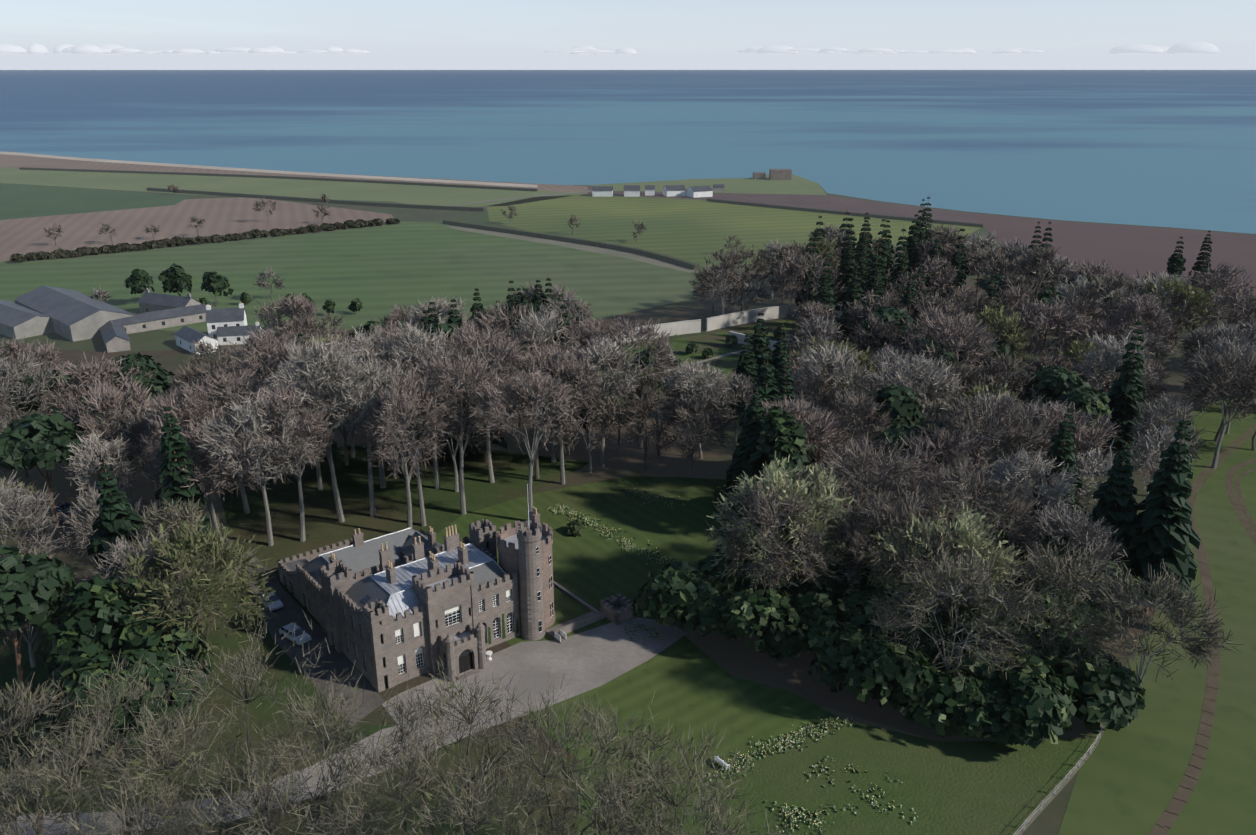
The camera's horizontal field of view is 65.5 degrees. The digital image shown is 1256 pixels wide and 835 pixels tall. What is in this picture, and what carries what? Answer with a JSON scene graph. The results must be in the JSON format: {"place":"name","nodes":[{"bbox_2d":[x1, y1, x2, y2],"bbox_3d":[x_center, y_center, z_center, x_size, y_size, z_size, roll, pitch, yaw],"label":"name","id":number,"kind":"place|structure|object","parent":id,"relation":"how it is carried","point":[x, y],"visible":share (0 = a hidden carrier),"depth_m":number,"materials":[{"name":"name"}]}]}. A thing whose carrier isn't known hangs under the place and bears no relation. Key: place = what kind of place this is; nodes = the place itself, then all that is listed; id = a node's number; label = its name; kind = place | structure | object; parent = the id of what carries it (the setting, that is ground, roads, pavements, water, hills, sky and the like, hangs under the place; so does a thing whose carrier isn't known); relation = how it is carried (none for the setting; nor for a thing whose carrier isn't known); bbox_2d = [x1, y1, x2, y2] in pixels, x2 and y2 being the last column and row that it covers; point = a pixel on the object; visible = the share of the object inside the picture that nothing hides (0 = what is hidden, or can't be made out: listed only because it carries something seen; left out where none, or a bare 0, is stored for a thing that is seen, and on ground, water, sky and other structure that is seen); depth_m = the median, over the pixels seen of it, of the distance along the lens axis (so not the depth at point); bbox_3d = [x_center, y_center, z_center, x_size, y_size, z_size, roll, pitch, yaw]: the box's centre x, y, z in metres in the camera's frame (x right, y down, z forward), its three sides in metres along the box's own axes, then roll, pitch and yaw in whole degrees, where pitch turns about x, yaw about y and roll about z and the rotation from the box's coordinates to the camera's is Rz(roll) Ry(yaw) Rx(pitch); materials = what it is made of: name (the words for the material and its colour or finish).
{"place":"outdoors","nodes":[
{"label":"outdoors","id":0,"kind":"place"},
{"bbox_2d":[50,501,76,514],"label":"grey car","id":1,"kind":"object","parent":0,"point":[63,507],"visible":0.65,"depth_m":163.97,"materials":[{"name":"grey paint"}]},
{"bbox_2d":[0,183,187,219],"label":"green field","id":2,"kind":"structure","parent":0,"point":[17,201],"depth_m":557.56,"materials":[{"name":"green plant"}]},
{"bbox_2d":[0,725,477,834],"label":"drive gravel","id":3,"kind":"structure","parent":0,"point":[389,730],"depth_m":100.31,"materials":[{"name":"grey gravel"}]},
{"bbox_2d":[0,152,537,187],"bbox_3d":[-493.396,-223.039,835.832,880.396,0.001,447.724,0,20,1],"label":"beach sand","id":4,"kind":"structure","parent":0,"point":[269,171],"depth_m":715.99,"materials":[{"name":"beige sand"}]},
{"bbox_2d":[0,575,579,834],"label":"lawn","id":5,"kind":"structure","parent":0,"point":[282,666],"depth_m":107.90,"materials":[{"name":"green plant"}]},
{"bbox_2d":[248,574,384,726],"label":"yard","id":6,"kind":"structure","parent":0,"point":[291,610],"depth_m":124.45,"materials":[{"name":"grey gravel"}]},
{"bbox_2d":[258,591,282,610],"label":"silver hatchback car","id":7,"kind":"object","parent":6,"relation":"on","point":[278,604],"visible":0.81,"depth_m":135.12,"materials":[{"name":"grey paint"}]},
{"bbox_2d":[279,622,310,645],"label":"silver estate car","id":8,"kind":"object","parent":6,"relation":"on","point":[284,630],"visible":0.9,"depth_m":127.38,"materials":[{"name":"grey paint"}]},
{"bbox_2d":[0,222,700,335],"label":"field","id":9,"kind":"structure","parent":0,"point":[381,271],"depth_m":359.54,"materials":[{"name":"green plant"}]},
{"bbox_2d":[14,285,133,341],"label":"farm barn","id":10,"kind":"structure","parent":9,"relation":"on","point":[74,315],"depth_m":276.93,"materials":[{"name":"grey metal"}]},
{"bbox_2d":[216,445,588,626],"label":"lawn","id":11,"kind":"structure","parent":0,"point":[324,526],"depth_m":170.45,"materials":[{"name":"green plant"}]},
{"bbox_2d":[446,190,591,205],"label":"track","id":12,"kind":"structure","parent":0,"point":[519,197],"depth_m":570.33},
{"bbox_2d":[382,617,685,737],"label":"forecourt gravel","id":13,"kind":"structure","parent":0,"point":[590,659],"depth_m":121.66,"materials":[{"name":"grey gravel"}]},
{"bbox_2d":[486,651,492,660],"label":"urn","id":14,"kind":"object","parent":13,"relation":"on","point":[489,654],"visible":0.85,"depth_m":123.32,"materials":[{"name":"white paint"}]},
{"bbox_2d":[436,476,732,645],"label":"lawn","id":15,"kind":"structure","parent":0,"point":[593,568],"depth_m":158.25,"materials":[{"name":"green plant"}]},
{"bbox_2d":[0,41,1218,54],"bbox_3d":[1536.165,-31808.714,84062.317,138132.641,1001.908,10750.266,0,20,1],"label":"cloud","id":16,"kind":"structure","parent":0,"point":[1194,47],"depth_m":82695.22,"materials":[{"name":"white"}]},
{"bbox_2d":[0,70,1255,233],"bbox_3d":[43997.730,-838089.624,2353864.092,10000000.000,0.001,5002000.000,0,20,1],"label":"sea","id":17,"kind":"structure","parent":0,"point":[1169,148],"depth_m":1400.65,"materials":[{"name":"liquid"}]},
{"bbox_2d":[0,0,1255,69],"bbox_3d":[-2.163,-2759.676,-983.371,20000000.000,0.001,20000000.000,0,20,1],"label":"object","id":18,"kind":"structure","parent":0,"point":[654,34],"depth_m":81485.83,"materials":[{"name":"white"}]},
{"bbox_2d":[0,241,1255,760],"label":"woodland floor","id":19,"kind":"structure","parent":0,"point":[734,657],"depth_m":181.52,"materials":[{"name":"green plant"}]},
{"bbox_2d":[48,514,274,573],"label":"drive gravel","id":20,"kind":"structure","parent":19,"relation":"on","point":[266,569],"depth_m":151.96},
{"bbox_2d":[277,484,634,692],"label":"castle","id":21,"kind":"structure","parent":19,"relation":"on","point":[390,610],"depth_m":124.39,"materials":[{"name":"stone"}]},
{"bbox_2d":[0,293,1255,834],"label":"trees","id":22,"kind":"object","parent":19,"relation":"on","point":[1004,623],"visible":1,"depth_m":133.68,"materials":[{"name":"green plant"}]},
{"bbox_2d":[0,214,1255,450],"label":"trees","id":23,"kind":"object","parent":19,"relation":"on","point":[876,298],"visible":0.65,"depth_m":234.40,"materials":[{"name":"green plant"}]},
{"bbox_2d":[593,319,700,343],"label":"garden wall","id":24,"kind":"structure","parent":19,"relation":"on","point":[685,327],"depth_m":274.40,"materials":[{"name":"stone"}]},
{"bbox_2d":[545,483,918,834],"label":"daffodils","id":25,"kind":"object","parent":19,"relation":"on","point":[788,739],"visible":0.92,"depth_m":108.12,"materials":[{"name":"green plant"}]},
{"bbox_2d":[706,304,845,330],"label":"garden wall","id":26,"kind":"structure","parent":19,"relation":"on","point":[735,318],"depth_m":287.42,"materials":[{"name":"stone"}]},
{"bbox_2d":[0,184,1255,834],"bbox_3d":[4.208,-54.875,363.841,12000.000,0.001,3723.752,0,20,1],"label":"ground","id":27,"kind":"structure","parent":0,"point":[1048,820],"depth_m":273.43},
{"bbox_2d":[0,300,53,339],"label":"farm barn","id":28,"kind":"structure","parent":27,"relation":"on","point":[18,321],"depth_m":274.39,"materials":[{"name":"grey metal"}]},
{"bbox_2d":[99,320,130,352],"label":"outbuilding","id":29,"kind":"structure","parent":27,"relation":"on","point":[115,337],"depth_m":259.97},
{"bbox_2d":[111,304,205,333],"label":"farm building","id":30,"kind":"structure","parent":27,"relation":"on","point":[152,320],"depth_m":282.12,"materials":[{"name":"stone"}]},
{"bbox_2d":[137,288,200,312],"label":"farmhouse","id":31,"kind":"object","parent":27,"relation":"on","point":[148,301],"depth_m":295.41,"materials":[{"name":"stone"}]},
{"bbox_2d":[174,326,218,354],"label":"farm cottage","id":32,"kind":"structure","parent":27,"relation":"on","point":[185,336],"depth_m":258.80,"materials":[{"name":"paint"}]},
{"bbox_2d":[0,197,393,261],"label":"ploughed field","id":33,"kind":"structure","parent":27,"relation":"on","point":[220,216],"depth_m":477.38,"materials":[{"name":"brown soil"}]},
{"bbox_2d":[206,302,246,339],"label":"farm house","id":34,"kind":"structure","parent":27,"relation":"on","point":[220,317],"depth_m":268.20,"materials":[{"name":"paint"}]},
{"bbox_2d":[216,321,261,344],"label":"cottage","id":35,"kind":"structure","parent":27,"relation":"on","point":[232,334],"depth_m":265.22,"materials":[{"name":"white paint"}]},
{"bbox_2d":[166,184,329,204],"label":"trees","id":36,"kind":"object","parent":27,"relation":"on","point":[323,197],"visible":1,"depth_m":580.20,"materials":[{"name":"brown plant"}]},
{"bbox_2d":[0,167,585,206],"bbox_3d":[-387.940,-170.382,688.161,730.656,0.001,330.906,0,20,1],"label":"field","id":37,"kind":"structure","parent":27,"relation":"on","point":[408,194],"depth_m":619.30,"materials":[{"name":"green plant"}]},
{"bbox_2d":[19,167,537,191],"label":"hedge","id":38,"kind":"object","parent":37,"relation":"on","point":[312,178],"visible":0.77,"depth_m":666.69,"materials":[{"name":"green plant"}]},
{"bbox_2d":[0,154,587,193],"bbox_3d":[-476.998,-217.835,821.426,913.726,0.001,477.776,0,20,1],"label":"beach","id":39,"kind":"structure","parent":27,"relation":"on","point":[12,161],"depth_m":738.48,"materials":[{"name":"beige sand"}]},
{"bbox_2d":[10,197,580,262],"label":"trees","id":40,"kind":"object","parent":27,"relation":"on","point":[151,244],"visible":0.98,"depth_m":421.43,"materials":[{"name":"brown plant"}]},
{"bbox_2d":[147,187,484,211],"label":"hedge","id":41,"kind":"object","parent":27,"relation":"on","point":[460,208],"visible":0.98,"depth_m":546.70,"materials":[{"name":"green plant"}]},
{"bbox_2d":[0,615,801,834],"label":"trees","id":42,"kind":"object","parent":27,"relation":"on","point":[454,801],"visible":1,"depth_m":77.58,"materials":[{"name":"brown plant"}]},
{"bbox_2d":[444,224,693,272],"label":"road","id":43,"kind":"structure","parent":27,"relation":"on","point":[632,256],"depth_m":407.70,"materials":[{"name":"grey asphalt"}]},
{"bbox_2d":[443,220,699,269],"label":"hedge","id":44,"kind":"object","parent":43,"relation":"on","point":[680,262],"visible":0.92,"depth_m":417.33,"materials":[{"name":"green plant"}]},
{"bbox_2d":[87,197,1212,305],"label":"trees","id":45,"kind":"object","parent":27,"relation":"on","point":[921,241],"visible":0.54,"depth_m":314.08,"materials":[{"name":"green plant"}]},
{"bbox_2d":[753,169,791,179],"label":"ruined building","id":46,"kind":"structure","parent":27,"relation":"on","point":[780,174],"depth_m":661.07,"materials":[{"name":"stone"}]},
{"bbox_2d":[645,185,654,195],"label":"house","id":47,"kind":"structure","parent":0,"point":[649,190],"depth_m":579.18,"materials":[{"name":"paint"}]},
{"bbox_2d":[663,185,685,196],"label":"house","id":48,"kind":"structure","parent":0,"point":[673,190],"depth_m":575.94,"materials":[{"name":"paint"}]},
{"bbox_2d":[666,342,686,386],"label":"walled garden path","id":49,"kind":"structure","parent":0,"point":[672,354],"depth_m":254.62,"materials":[{"name":"beige gravel"}]},
{"bbox_2d":[525,636,842,788],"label":"lawn","id":50,"kind":"structure","parent":0,"point":[687,682],"depth_m":113.79,"materials":[{"name":"green plant"}]},
{"bbox_2d":[714,755,729,768],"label":"white bench","id":51,"kind":"object","parent":50,"relation":"on","point":[720,761],"visible":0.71,"depth_m":104.40,"materials":[{"name":"white paint"}]},
{"bbox_2d":[608,340,780,387],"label":"walled garden path","id":52,"kind":"structure","parent":0,"point":[716,357],"depth_m":253.29,"materials":[{"name":"beige gravel"}]},
{"bbox_2d":[686,185,712,197],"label":"house","id":53,"kind":"structure","parent":0,"point":[698,191],"depth_m":572.05,"materials":[{"name":"paint"}]},
{"bbox_2d":[594,320,817,403],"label":"walled garden","id":54,"kind":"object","parent":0,"point":[717,344],"depth_m":260.61,"materials":[{"name":"green plant"}]},
{"bbox_2d":[729,331,777,350],"bbox_3d":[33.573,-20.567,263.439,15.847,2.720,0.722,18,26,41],"label":"greenhouse","id":55,"kind":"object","parent":54,"relation":"on","point":[741,337],"depth_m":265.19,"materials":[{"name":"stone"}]},
{"bbox_2d":[589,174,826,194],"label":"grassy headland","id":56,"kind":"structure","parent":0,"point":[795,184],"depth_m":629.64,"materials":[{"name":"green plant"}]},
{"bbox_2d":[713,184,724,191],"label":"house","id":57,"kind":"structure","parent":0,"point":[718,187],"depth_m":598.08,"materials":[{"name":"stone"}]},
{"bbox_2d":[487,195,980,270],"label":"yellow green field","id":58,"kind":"structure","parent":0,"point":[693,231],"depth_m":474.27,"materials":[{"name":"plant"}]},
{"bbox_2d":[592,186,612,196],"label":"house","id":59,"kind":"structure","parent":58,"relation":"on","point":[602,191],"depth_m":574.41,"materials":[{"name":"paint"}]},
{"bbox_2d":[707,198,983,227],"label":"hedge","id":60,"kind":"object","parent":58,"relation":"on","point":[843,213],"visible":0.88,"depth_m":503.16,"materials":[{"name":"green plant"}]},
{"bbox_2d":[588,186,978,222],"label":"field","id":61,"kind":"structure","parent":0,"point":[829,202],"depth_m":545.05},
{"bbox_2d":[624,185,639,196],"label":"house","id":62,"kind":"structure","parent":61,"relation":"on","point":[631,190],"depth_m":574.63,"materials":[{"name":"paint"}]},
{"bbox_2d":[578,720,1095,834],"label":"rough lawn","id":63,"kind":"structure","parent":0,"point":[969,788],"depth_m":101.86,"materials":[{"name":"green plant"}]},
{"bbox_2d":[1014,724,1104,834],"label":"footpath","id":64,"kind":"structure","parent":0,"point":[1061,786],"depth_m":101.78,"materials":[{"name":"grey gravel"}]},
{"bbox_2d":[1013,725,1103,834],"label":"park fence","id":65,"kind":"object","parent":64,"relation":"on","point":[1055,788],"visible":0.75,"depth_m":100.69,"materials":[{"name":"grey wood"}]},
{"bbox_2d":[966,212,1255,297],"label":"ploughed field","id":66,"kind":"structure","parent":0,"point":[1133,250],"depth_m":419.67,"materials":[{"name":"brown soil"}]},
{"bbox_2d":[1058,389,1255,834],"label":"park grass","id":67,"kind":"structure","parent":0,"point":[1129,778],"depth_m":112.22,"materials":[{"name":"green plant"}]},
{"bbox_2d":[1235,468,1255,530],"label":"dirt track","id":68,"kind":"structure","parent":67,"relation":"on","point":[1240,498],"depth_m":171.02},
{"bbox_2d":[1148,422,1255,834],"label":"dirt track","id":69,"kind":"structure","parent":0,"point":[1168,812],"depth_m":114.67,"materials":[{"name":"brown soil"}]},
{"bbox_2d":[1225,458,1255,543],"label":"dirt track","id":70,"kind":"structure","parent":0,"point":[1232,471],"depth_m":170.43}
]}

